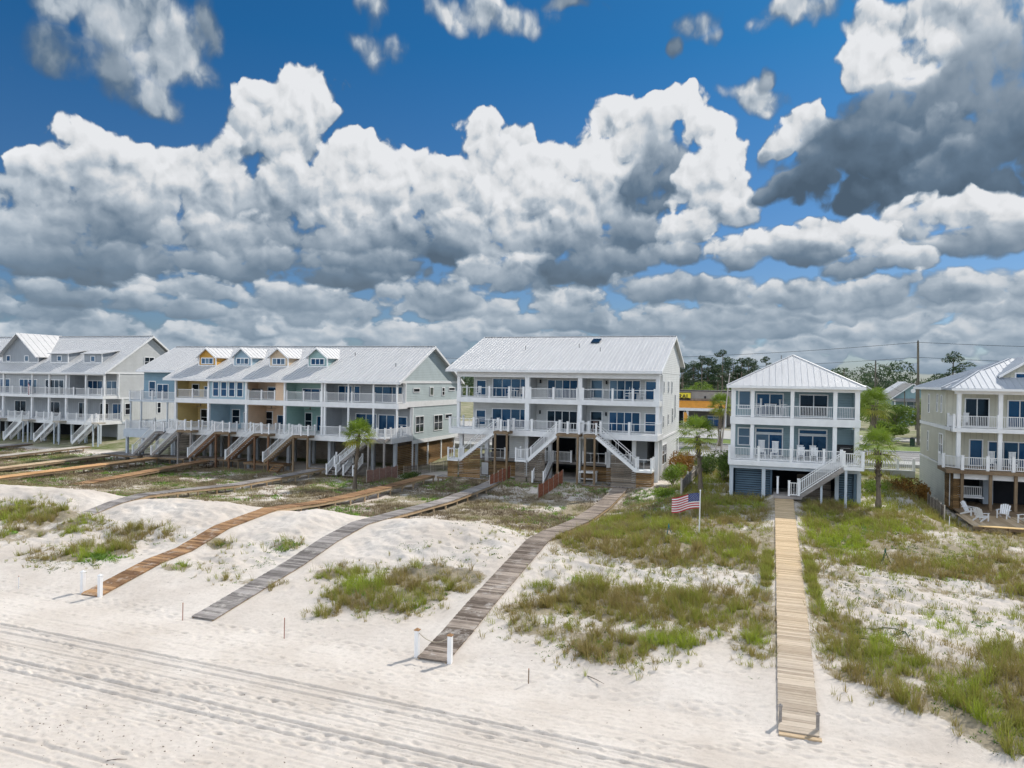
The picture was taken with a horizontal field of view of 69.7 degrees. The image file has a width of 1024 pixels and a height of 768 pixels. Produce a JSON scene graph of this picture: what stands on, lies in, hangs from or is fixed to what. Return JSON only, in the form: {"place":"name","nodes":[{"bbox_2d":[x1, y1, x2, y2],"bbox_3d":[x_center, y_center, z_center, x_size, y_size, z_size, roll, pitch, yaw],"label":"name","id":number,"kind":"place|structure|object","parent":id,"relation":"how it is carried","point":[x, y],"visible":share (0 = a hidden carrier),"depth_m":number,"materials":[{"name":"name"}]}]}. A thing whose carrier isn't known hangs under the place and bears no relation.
{"place":"outdoors","nodes":[
{"label":"outdoors","id":0,"kind":"place"},
{"bbox_2d":[0,384,1023,767],"bbox_3d":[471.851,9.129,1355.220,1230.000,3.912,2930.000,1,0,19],"label":"ground","id":1,"kind":"structure","parent":0,"point":[344,688],"depth_m":29.00,"materials":[{"name":"white sand"}]},
{"bbox_2d":[0,446,90,458],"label":"boardwalk","id":2,"kind":"structure","parent":1,"relation":"on","point":[51,451],"depth_m":90.86,"materials":[{"name":"brown wood"}]},
{"bbox_2d":[0,455,110,471],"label":"boardwalk","id":3,"kind":"structure","parent":1,"relation":"on","point":[45,463],"depth_m":80.74,"materials":[{"name":"brown wood"}]},
{"bbox_2d":[0,457,157,480],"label":"boardwalk","id":4,"kind":"structure","parent":1,"relation":"on","point":[60,470],"depth_m":74.92,"materials":[{"name":"brown wood"}]},
{"bbox_2d":[0,333,173,446],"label":"townhouse row","id":5,"kind":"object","parent":1,"relation":"on","point":[79,386],"visible":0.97,"depth_m":107.58,"materials":[{"name":"grey"}]},
{"bbox_2d":[14,400,26,415],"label":"sliding door","id":6,"kind":"structure","parent":5,"relation":"in","point":[19,405],"depth_m":112.96,"materials":[{"name":"white paint"}]},
{"bbox_2d":[19,379,36,392],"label":"sliding door","id":7,"kind":"structure","parent":5,"relation":"in","point":[22,382],"depth_m":107.86,"materials":[{"name":"white paint"}]},
{"bbox_2d":[45,379,63,393],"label":"sliding door","id":8,"kind":"structure","parent":5,"relation":"in","point":[54,383],"depth_m":105.88,"materials":[{"name":"white paint"}]},
{"bbox_2d":[87,380,102,394],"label":"sliding door","id":9,"kind":"structure","parent":5,"relation":"in","point":[98,384],"depth_m":106.58,"materials":[{"name":"white paint"}]},
{"bbox_2d":[106,381,116,394],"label":"sliding door","id":10,"kind":"structure","parent":5,"relation":"in","point":[112,385],"depth_m":105.55,"materials":[{"name":"white paint"}]},
{"bbox_2d":[97,574,103,597],"bbox_3d":[-20.697,10.236,36.927,0.210,1.410,0.210,1,0,19],"label":"end post","id":11,"kind":"object","parent":1,"relation":"on","point":[100,585],"visible":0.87,"depth_m":36.87,"materials":[{"name":"white paint"}]},
{"bbox_2d":[101,452,149,459],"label":"deck platform","id":12,"kind":"structure","parent":1,"relation":"on","point":[120,454],"depth_m":87.36,"materials":[{"name":"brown wood"}]},
{"bbox_2d":[75,460,209,484],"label":"boardwalk","id":13,"kind":"structure","parent":1,"relation":"on","point":[142,473],"depth_m":74.96,"materials":[{"name":"brown wood"}]},
{"bbox_2d":[143,454,195,464],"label":"deck platform","id":14,"kind":"structure","parent":1,"relation":"on","point":[173,457],"depth_m":84.61,"materials":[{"name":"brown wood"}]},
{"bbox_2d":[81,469,322,514],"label":"boardwalk","id":15,"kind":"structure","parent":1,"relation":"on","point":[112,504],"depth_m":60.85,"materials":[{"name":"grey wood"}]},
{"bbox_2d":[193,456,246,468],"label":"deck platform","id":16,"kind":"structure","parent":1,"relation":"on","point":[212,458],"depth_m":82.70,"materials":[{"name":"brown wood"}]},
{"bbox_2d":[81,475,434,595],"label":"boardwalk","id":17,"kind":"structure","parent":1,"relation":"on","point":[148,564],"depth_m":45.73,"materials":[{"name":"brown wood"}]},
{"bbox_2d":[243,461,291,471],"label":"deck platform","id":18,"kind":"structure","parent":1,"relation":"on","point":[272,465],"depth_m":80.51,"materials":[{"name":"brown wood"}]},
{"bbox_2d":[123,346,464,475],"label":"townhouse row","id":19,"kind":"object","parent":1,"relation":"on","point":[218,408],"visible":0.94,"depth_m":83.85,"materials":[{"name":"white"}]},
{"bbox_2d":[157,384,168,398],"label":"sliding door","id":20,"kind":"structure","parent":19,"relation":"in","point":[160,387],"depth_m":89.97,"materials":[{"name":"white paint"}]},
{"bbox_2d":[338,385,352,400],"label":"sliding door","id":21,"kind":"structure","parent":19,"relation":"in","point":[342,389],"depth_m":81.26,"materials":[{"name":"white paint"}]},
{"bbox_2d":[355,413,376,430],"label":"sliding door","id":22,"kind":"structure","parent":19,"relation":"in","point":[365,415],"depth_m":81.98,"materials":[{"name":"white paint"}]},
{"bbox_2d":[378,414,394,434],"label":"sliding door","id":23,"kind":"structure","parent":19,"relation":"in","point":[384,421],"depth_m":81.22,"materials":[{"name":"white paint"}]},
{"bbox_2d":[372,386,402,401],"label":"sliding door","id":24,"kind":"structure","parent":19,"relation":"in","point":[384,391],"depth_m":79.40,"materials":[{"name":"white paint"}]},
{"bbox_2d":[415,415,423,432],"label":"window","id":25,"kind":"structure","parent":19,"relation":"in","point":[419,420],"depth_m":81.56,"materials":[{"name":"glass"}]},
{"bbox_2d":[434,414,442,430],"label":"window","id":26,"kind":"structure","parent":19,"relation":"in","point":[438,419],"depth_m":86.16,"materials":[{"name":"glass"}]},
{"bbox_2d":[0,447,690,539],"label":"dry scrub","id":27,"kind":"object","parent":1,"relation":"on","point":[477,507],"visible":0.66,"depth_m":65.37,"materials":[{"name":"plant"}]},
{"bbox_2d":[192,480,500,620],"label":"boardwalk","id":28,"kind":"structure","parent":1,"relation":"on","point":[229,602],"depth_m":41.80,"materials":[{"name":"grey wood"}]},
{"bbox_2d":[326,452,366,477],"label":"garden steps","id":29,"kind":"structure","parent":1,"relation":"on","point":[350,464],"depth_m":76.27,"materials":[{"name":"white paint"}]},
{"bbox_2d":[339,417,375,489],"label":"palm tree","id":30,"kind":"object","parent":1,"relation":"on","point":[353,429],"visible":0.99,"depth_m":68.17,"materials":[{"name":"green plant"}]},
{"bbox_2d":[366,465,397,482],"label":"sand fence","id":31,"kind":"object","parent":1,"relation":"on","point":[379,473],"visible":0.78,"depth_m":73.89,"materials":[{"name":"brown wood"}]},
{"bbox_2d":[414,628,420,657],"bbox_3d":[-3.838,10.609,29.718,0.210,1.530,0.210,1,0,19],"label":"end post","id":32,"kind":"object","parent":1,"relation":"on","point":[416,642],"visible":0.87,"depth_m":29.65,"materials":[{"name":"white paint"}]},
{"bbox_2d":[403,457,468,474],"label":"sand fence","id":33,"kind":"object","parent":1,"relation":"on","point":[433,467],"visible":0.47,"depth_m":79.54,"materials":[{"name":"brown wood"}]},
{"bbox_2d":[447,633,453,663],"bbox_3d":[-2.457,10.630,29.125,0.210,1.530,0.210,1,0,19],"label":"end post","id":34,"kind":"object","parent":1,"relation":"on","point":[450,648],"visible":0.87,"depth_m":29.05,"materials":[{"name":"white paint"}]},
{"bbox_2d":[489,465,510,483],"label":"sand fence","id":35,"kind":"object","parent":1,"relation":"on","point":[500,475],"visible":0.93,"depth_m":69.37,"materials":[{"name":"brown wood"}]},
{"bbox_2d":[0,490,1023,760],"bbox_3d":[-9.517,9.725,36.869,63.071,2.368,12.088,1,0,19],"label":"dune grass","id":36,"kind":"structure","parent":1,"relation":"on","point":[900,692],"depth_m":31.59,"materials":[{"name":"green plant"}]},
{"bbox_2d":[0,489,1023,596],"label":"dune grass","id":37,"kind":"structure","parent":1,"relation":"on","point":[697,546],"depth_m":43.39,"materials":[{"name":"green plant"}]},
{"bbox_2d":[0,473,1023,754],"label":"creeping plants","id":38,"kind":"object","parent":1,"relation":"on","point":[108,555],"visible":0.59,"depth_m":38.20,"materials":[{"name":"green plant"}]},
{"bbox_2d":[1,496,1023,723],"bbox_3d":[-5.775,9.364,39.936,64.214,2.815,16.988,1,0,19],"label":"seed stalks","id":39,"kind":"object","parent":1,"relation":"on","point":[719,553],"visible":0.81,"depth_m":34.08,"materials":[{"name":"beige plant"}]},
{"bbox_2d":[13,519,1023,714],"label":"grass tufts","id":40,"kind":"object","parent":1,"relation":"on","point":[746,576],"visible":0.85,"depth_m":36.77,"materials":[{"name":"green plant"}]},
{"bbox_2d":[417,487,627,663],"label":"boardwalk","id":41,"kind":"structure","parent":1,"relation":"on","point":[466,620],"depth_m":36.38,"materials":[{"name":"grey wood"}]},
{"bbox_2d":[538,470,562,497],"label":"sand fence","id":42,"kind":"object","parent":1,"relation":"on","point":[550,484],"visible":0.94,"depth_m":66.32,"materials":[{"name":"brown wood"}]},
{"bbox_2d":[445,336,684,487],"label":"apartment house","id":43,"kind":"structure","parent":1,"relation":"on","point":[633,438],"depth_m":72.24,"materials":[{"name":"grey"}]},
{"bbox_2d":[476,409,485,424],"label":"window","id":44,"kind":"structure","parent":43,"relation":"in","point":[481,414],"depth_m":76.24,"materials":[{"name":"blue glass"}]},
{"bbox_2d":[492,378,524,396],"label":"sliding door","id":45,"kind":"structure","parent":43,"relation":"in","point":[501,384],"depth_m":75.34,"materials":[{"name":"white paint"}]},
{"bbox_2d":[492,408,524,427],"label":"sliding door","id":46,"kind":"structure","parent":43,"relation":"in","point":[502,413],"depth_m":75.26,"materials":[{"name":"white paint"}]},
{"bbox_2d":[547,379,577,397],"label":"sliding door","id":47,"kind":"structure","parent":43,"relation":"in","point":[559,384],"depth_m":73.34,"materials":[{"name":"white paint"}]},
{"bbox_2d":[547,410,577,429],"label":"sliding door","id":48,"kind":"structure","parent":43,"relation":"in","point":[552,415],"depth_m":73.36,"materials":[{"name":"white paint"}]},
{"bbox_2d":[590,379,602,397],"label":"window","id":49,"kind":"structure","parent":43,"relation":"in","point":[595,384],"depth_m":72.20,"materials":[{"name":"blue glass"}]},
{"bbox_2d":[590,411,602,429],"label":"window","id":50,"kind":"structure","parent":43,"relation":"in","point":[594,415],"depth_m":72.24,"materials":[{"name":"blue glass"}]},
{"bbox_2d":[608,411,639,431],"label":"sliding door","id":51,"kind":"structure","parent":43,"relation":"in","point":[614,417],"depth_m":71.28,"materials":[{"name":"white paint"}]},
{"bbox_2d":[609,380,640,399],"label":"sliding door","id":52,"kind":"structure","parent":43,"relation":"in","point":[618,385],"depth_m":71.29,"materials":[{"name":"white paint"}]},
{"bbox_2d":[644,413,654,432],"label":"window","id":53,"kind":"structure","parent":43,"relation":"in","point":[649,418],"depth_m":70.50,"materials":[{"name":"blue glass"}]},
{"bbox_2d":[645,381,655,399],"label":"window","id":54,"kind":"structure","parent":43,"relation":"in","point":[649,385],"depth_m":70.46,"materials":[{"name":"blue glass"}]},
{"bbox_2d":[556,390,730,426],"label":"store","id":55,"kind":"structure","parent":1,"relation":"on","point":[692,402],"depth_m":136.58,"materials":[{"name":"yellow metal"}]},
{"bbox_2d":[652,487,675,497],"bbox_3d":[12.267,8.824,59.471,1.638,1.113,1.785,1,0,-37],"label":"shrub","id":56,"kind":"object","parent":1,"relation":"on","point":[661,491],"visible":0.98,"depth_m":59.35,"materials":[{"name":"green plant"}]},
{"bbox_2d":[460,421,877,445],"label":"car park","id":57,"kind":"structure","parent":1,"relation":"on","point":[727,434],"depth_m":114.92,"materials":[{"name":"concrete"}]},
{"bbox_2d":[660,462,687,483],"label":"shrub","id":58,"kind":"object","parent":1,"relation":"on","point":[674,473],"visible":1,"depth_m":66.23,"materials":[{"name":"green plant"}]},
{"bbox_2d":[668,450,696,474],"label":"shrub","id":59,"kind":"object","parent":1,"relation":"on","point":[687,461],"visible":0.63,"depth_m":71.73,"materials":[{"name":"brown plant"}]},
{"bbox_2d":[672,490,700,532],"bbox_3d":[10.706,7.970,45.161,1.758,3.020,0.120,1,0,9],"label":"flagpole","id":60,"kind":"object","parent":1,"relation":"on","point":[686,502],"visible":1,"depth_m":45.18,"materials":[{"name":"multicoloured fabric"}]},
{"bbox_2d":[680,456,703,493],"bbox_3d":[16.450,8.171,66.416,0.170,1.799,19.850,1,0,19],"label":"picket fence","id":61,"kind":"object","parent":1,"relation":"on","point":[688,477],"visible":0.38,"depth_m":61.47,"materials":[{"name":"white wood"}]},
{"bbox_2d":[684,360,704,389],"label":"pine tree","id":62,"kind":"object","parent":1,"relation":"on","point":[693,369],"visible":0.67,"depth_m":226.20,"materials":[{"name":"green plant"}]},
{"bbox_2d":[674,413,720,491],"bbox_3d":[14.361,5.404,57.142,4.073,6.396,4.257,1,0,19],"label":"palm tree","id":63,"kind":"object","parent":1,"relation":"on","point":[698,422],"visible":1,"depth_m":56.88,"materials":[{"name":"green plant"}]},
{"bbox_2d":[683,382,714,389],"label":"broadleaf tree","id":64,"kind":"object","parent":1,"relation":"on","point":[707,387],"visible":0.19,"depth_m":172.86,"materials":[{"name":"green plant"}]},
{"bbox_2d":[461,359,944,395],"bbox_3d":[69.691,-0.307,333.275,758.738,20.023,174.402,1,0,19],"label":"woods","id":65,"kind":"object","parent":1,"relation":"on","point":[867,379],"visible":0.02,"depth_m":263.11,"materials":[{"name":"green plant"}]},
{"bbox_2d":[691,355,715,386],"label":"pine tree","id":66,"kind":"object","parent":1,"relation":"on","point":[701,364],"visible":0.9,"depth_m":220.01,"materials":[{"name":"green plant"}]},
{"bbox_2d":[694,450,720,474],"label":"shrub","id":67,"kind":"object","parent":1,"relation":"on","point":[708,467],"visible":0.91,"depth_m":67.50,"materials":[{"name":"green plant"}]},
{"bbox_2d":[707,350,730,389],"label":"pine tree","id":68,"kind":"object","parent":1,"relation":"on","point":[712,376],"visible":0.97,"depth_m":216.44,"materials":[{"name":"green plant"}]},
{"bbox_2d":[708,391,730,445],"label":"palm tree","id":69,"kind":"object","parent":1,"relation":"on","point":[720,409],"visible":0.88,"depth_m":97.10,"materials":[{"name":"green plant"}]},
{"bbox_2d":[715,449,729,480],"bbox_3d":[18.727,7.252,64.916,1.520,2.981,4.925,1,0,19],"label":"shrub","id":70,"kind":"object","parent":1,"relation":"on","point":[723,467],"visible":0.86,"depth_m":64.05,"materials":[{"name":"green plant"}]},
{"bbox_2d":[719,358,746,379],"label":"pine tree","id":71,"kind":"object","parent":1,"relation":"on","point":[731,362],"visible":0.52,"depth_m":224.65,"materials":[{"name":"green plant"}]},
{"bbox_2d":[474,490,1023,702],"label":"dune grass","id":72,"kind":"structure","parent":1,"relation":"on","point":[940,622],"depth_m":37.44,"materials":[{"name":"green plant"}]},
{"bbox_2d":[726,355,865,508],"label":"hip roof house","id":73,"kind":"structure","parent":1,"relation":"on","point":[822,409],"depth_m":55.85,"materials":[{"name":"grey"}]},
{"bbox_2d":[737,427,749,445],"bbox_3d":[18.517,4.165,58.648,1.000,1.450,0.058,1,0,19],"label":"window","id":74,"kind":"structure","parent":73,"relation":"in","point":[743,437],"depth_m":58.66,"materials":[{"name":"blue glass"}]},
{"bbox_2d":[738,391,750,408],"bbox_3d":[18.561,1.241,58.631,1.000,1.500,0.058,1,0,19],"label":"window","id":75,"kind":"structure","parent":73,"relation":"in","point":[744,397],"depth_m":58.64,"materials":[{"name":"blue glass"}]},
{"bbox_2d":[755,433,782,455],"bbox_3d":[20.281,4.781,58.027,2.100,1.740,0.058,1,0,19],"label":"sliding door","id":76,"kind":"structure","parent":73,"relation":"in","point":[768,438],"depth_m":58.02,"materials":[{"name":"white paint"}]},
{"bbox_2d":[755,427,782,433],"bbox_3d":[20.298,3.671,58.021,2.100,0.440,0.058,1,0,19],"label":"window","id":77,"kind":"structure","parent":73,"relation":"in","point":[757,429],"depth_m":58.02,"materials":[{"name":"blue glass"}]},
{"bbox_2d":[756,393,783,415],"bbox_3d":[20.339,1.596,58.005,2.080,1.750,0.058,1,0,19],"label":"sliding door","id":78,"kind":"structure","parent":73,"relation":"in","point":[767,398],"depth_m":57.99,"materials":[{"name":"white paint"}]},
{"bbox_2d":[798,435,827,457],"bbox_3d":[23.299,4.832,56.964,2.100,1.740,0.058,1,0,19],"label":"sliding door","id":79,"kind":"structure","parent":73,"relation":"in","point":[820,441],"depth_m":56.95,"materials":[{"name":"white paint"}]},
{"bbox_2d":[798,429,827,434],"bbox_3d":[23.316,3.722,56.958,2.100,0.440,0.058,1,0,19],"label":"window","id":80,"kind":"structure","parent":73,"relation":"in","point":[800,431],"depth_m":56.95,"materials":[{"name":"blue glass"}]},
{"bbox_2d":[799,394,828,416],"bbox_3d":[23.366,1.663,56.939,2.100,1.720,0.058,1,0,19],"label":"sliding door","id":81,"kind":"structure","parent":73,"relation":"in","point":[813,400],"depth_m":56.92,"materials":[{"name":"white paint"}]},
{"bbox_2d":[837,444,853,459],"bbox_3d":[24.846,5.151,54.838,1.500,1.230,0.589,1,0,19],"label":"gas grill","id":82,"kind":"object","parent":73,"relation":"on","point":[847,448],"visible":0.3,"depth_m":54.58,"materials":[{"name":"metal"}]},
{"bbox_2d":[775,498,821,741],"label":"boardwalk","id":83,"kind":"structure","parent":1,"relation":"on","point":[796,697],"depth_m":29.47,"materials":[{"name":"brown wood"}]},
{"bbox_2d":[679,438,919,451],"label":"verge","id":84,"kind":"structure","parent":1,"relation":"on","point":[869,447],"depth_m":97.79,"materials":[{"name":"green plant"}]},
{"bbox_2d":[665,458,975,531],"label":"tall grass","id":85,"kind":"structure","parent":1,"relation":"on","point":[922,505],"depth_m":56.42,"materials":[{"name":"green plant"}]},
{"bbox_2d":[861,478,892,494],"bbox_3d":[28.694,8.141,58.028,2.702,1.453,3.612,1,0,19],"label":"shrub","id":86,"kind":"object","parent":1,"relation":"on","point":[872,486],"visible":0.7,"depth_m":57.77,"materials":[{"name":"green plant"}]},
{"bbox_2d":[851,424,903,508],"bbox_3d":[25.847,5.869,52.000,3.928,6.199,3.702,1,0,-17],"label":"palm tree","id":87,"kind":"object","parent":1,"relation":"on","point":[873,434],"visible":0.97,"depth_m":51.73,"materials":[{"name":"green plant"}]},
{"bbox_2d":[860,387,895,443],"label":"palm tree","id":88,"kind":"object","parent":1,"relation":"on","point":[873,411],"visible":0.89,"depth_m":101.11,"materials":[{"name":"green plant"}]},
{"bbox_2d":[860,468,915,477],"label":"retaining wall","id":89,"kind":"structure","parent":1,"relation":"on","point":[908,473],"depth_m":71.51,"materials":[{"name":"concrete"}]},
{"bbox_2d":[864,458,915,470],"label":"white fence","id":90,"kind":"object","parent":89,"relation":"on","point":[913,465],"visible":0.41,"depth_m":71.57,"materials":[{"name":"paint"}]},
{"bbox_2d":[860,404,916,437],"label":"broadleaf tree","id":91,"kind":"object","parent":1,"relation":"on","point":[899,411],"visible":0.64,"depth_m":112.28,"materials":[{"name":"green plant"}]},
{"bbox_2d":[868,421,909,441],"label":"broadleaf tree","id":92,"kind":"object","parent":1,"relation":"on","point":[900,429],"visible":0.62,"depth_m":105.19,"materials":[{"name":"green plant"}]},
{"bbox_2d":[882,477,921,495],"bbox_3d":[32.395,8.451,60.876,3.251,1.358,6.104,1,0,19],"label":"shrub","id":93,"kind":"object","parent":1,"relation":"on","point":[903,482],"visible":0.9,"depth_m":60.37,"materials":[{"name":"brown plant"}]},
{"bbox_2d":[885,383,920,424],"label":"cottage","id":94,"kind":"structure","parent":1,"relation":"on","point":[910,395],"depth_m":149.80,"materials":[{"name":"blue"}]},
{"bbox_2d":[916,340,919,444],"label":"utility pole","id":95,"kind":"object","parent":1,"relation":"on","point":[918,420],"visible":0.86,"depth_m":102.81,"materials":[{"name":"brown wood"}]},
{"bbox_2d":[916,482,931,501],"bbox_3d":[34.600,9.158,61.850,1.251,1.749,4.709,1,0,19],"label":"shrub","id":96,"kind":"object","parent":1,"relation":"on","point":[924,492],"visible":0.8,"depth_m":60.89,"materials":[{"name":"brown plant"}]},
{"bbox_2d":[927,493,944,520],"bbox_3d":[31.236,9.140,54.206,0.070,1.801,9.083,1,0,23],"label":"sand fence","id":97,"kind":"object","parent":1,"relation":"on","point":[936,504],"visible":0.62,"depth_m":53.59,"materials":[{"name":"grey wood"}]},
{"bbox_2d":[931,351,976,379],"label":"pine tree","id":98,"kind":"object","parent":1,"relation":"on","point":[955,368],"visible":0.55,"depth_m":164.84,"materials":[{"name":"green plant"}]},
{"bbox_2d":[913,357,1023,517],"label":"sage house","id":99,"kind":"structure","parent":1,"relation":"on","point":[989,399],"depth_m":58.64,"materials":[{"name":"white paint"}]},
{"bbox_2d":[957,486,983,498],"bbox_3d":[36.188,7.959,57.974,1.700,2.002,0.600,1,0,19],"label":"porch swing","id":100,"kind":"object","parent":99,"relation":"on","point":[972,496],"visible":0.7,"depth_m":58.02,"materials":[{"name":"white paint"}]},
{"bbox_2d":[968,439,982,465],"bbox_3d":[37.212,5.494,58.956,1.000,2.150,0.058,1,0,19],"label":"sliding door","id":101,"kind":"structure","parent":99,"relation":"in","point":[975,445],"depth_m":58.95,"materials":[{"name":"white paint"}]},
{"bbox_2d":[964,398,989,426],"bbox_3d":[37.284,2.270,58.929,1.750,2.300,0.058,1,0,19],"label":"sliding door","id":102,"kind":"structure","parent":99,"relation":"in","point":[973,406],"depth_m":58.90,"materials":[{"name":"white paint"}]},
{"bbox_2d":[987,441,1023,467],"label":"sliding door","id":103,"kind":"structure","parent":99,"relation":"in","point":[1018,447],"depth_m":58.23,"materials":[{"name":"white paint"}]},
{"bbox_2d":[1007,400,1023,427],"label":"sliding door","id":104,"kind":"structure","parent":99,"relation":"in","point":[1015,408],"depth_m":58.06,"materials":[{"name":"white paint"}]},
{"bbox_2d":[955,513,1023,533],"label":"deck platform","id":105,"kind":"structure","parent":1,"relation":"on","point":[1002,521],"depth_m":51.26,"materials":[{"name":"brown wood"}]},
{"bbox_2d":[972,507,989,521],"bbox_3d":[32.911,9.134,51.624,0.838,1.001,0.790,1,0,-22],"label":"adirondack chair","id":106,"kind":"object","parent":105,"relation":"on","point":[979,513],"visible":1,"depth_m":51.49,"materials":[{"name":"white paint"}]},
{"bbox_2d":[0,0,1023,385],"label":"sky","id":107,"kind":"structure","parent":0,"point":[748,178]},
{"bbox_2d":[455,434,919,461],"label":"road","id":108,"kind":"structure","parent":0,"point":[901,455],"depth_m":92.93,"materials":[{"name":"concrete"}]},
{"bbox_2d":[455,441,919,467],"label":"pavement","id":109,"kind":"structure","parent":0,"point":[901,464],"depth_m":81.42,"materials":[{"name":"concrete"}]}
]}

